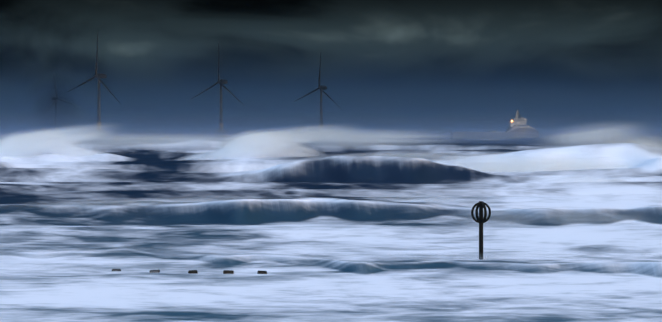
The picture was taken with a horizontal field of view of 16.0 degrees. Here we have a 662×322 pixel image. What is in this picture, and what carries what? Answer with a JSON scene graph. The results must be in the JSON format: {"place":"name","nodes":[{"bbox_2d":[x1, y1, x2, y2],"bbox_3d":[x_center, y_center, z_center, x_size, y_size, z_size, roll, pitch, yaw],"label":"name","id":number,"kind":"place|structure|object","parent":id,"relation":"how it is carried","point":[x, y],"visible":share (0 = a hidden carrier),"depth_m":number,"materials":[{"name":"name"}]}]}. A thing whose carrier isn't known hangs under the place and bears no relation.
{"place":"outdoors","nodes":[
{"label":"outdoors","id":0,"kind":"place"},
{"bbox_2d":[0,134,661,321],"bbox_3d":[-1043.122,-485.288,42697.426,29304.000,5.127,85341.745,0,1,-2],"label":"sea","id":1,"kind":"structure","parent":0,"point":[320,246],"depth_m":107.28,"materials":[{"name":"liquid"}]},
{"bbox_2d":[43,76,78,128],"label":"turbine","id":2,"kind":"object","parent":1,"relation":"in","point":[56,102],"depth_m":6895.41,"materials":[{"name":"paint"}]},
{"bbox_2d":[68,32,119,131],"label":"turbine","id":3,"kind":"object","parent":1,"relation":"in","point":[99,76],"depth_m":4206.74,"materials":[{"name":"paint"}]},
{"bbox_2d":[112,269,266,273],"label":"groyne posts","id":4,"kind":"object","parent":1,"relation":"on","point":[224,271],"visible":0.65,"depth_m":79.45,"materials":[{"name":"black wood"}]},
{"bbox_2d":[193,44,241,135],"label":"turbine","id":5,"kind":"object","parent":1,"relation":"in","point":[222,82],"depth_m":4682.04,"materials":[{"name":"paint"}]},
{"bbox_2d":[295,52,339,129],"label":"turbine","id":6,"kind":"object","parent":1,"relation":"in","point":[321,87],"depth_m":5274.59,"materials":[{"name":"paint"}]},
{"bbox_2d":[471,201,490,259],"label":"beacon post","id":7,"kind":"object","parent":1,"relation":"in","point":[480,206],"visible":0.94,"depth_m":88.78,"materials":[{"name":"metal"}]},
{"bbox_2d":[451,109,537,138],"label":"supply ship","id":8,"kind":"object","parent":1,"relation":"on","point":[516,125],"depth_m":2325.28,"materials":[{"name":"grey metal"}]},
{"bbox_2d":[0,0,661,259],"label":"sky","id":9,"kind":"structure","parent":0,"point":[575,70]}
]}

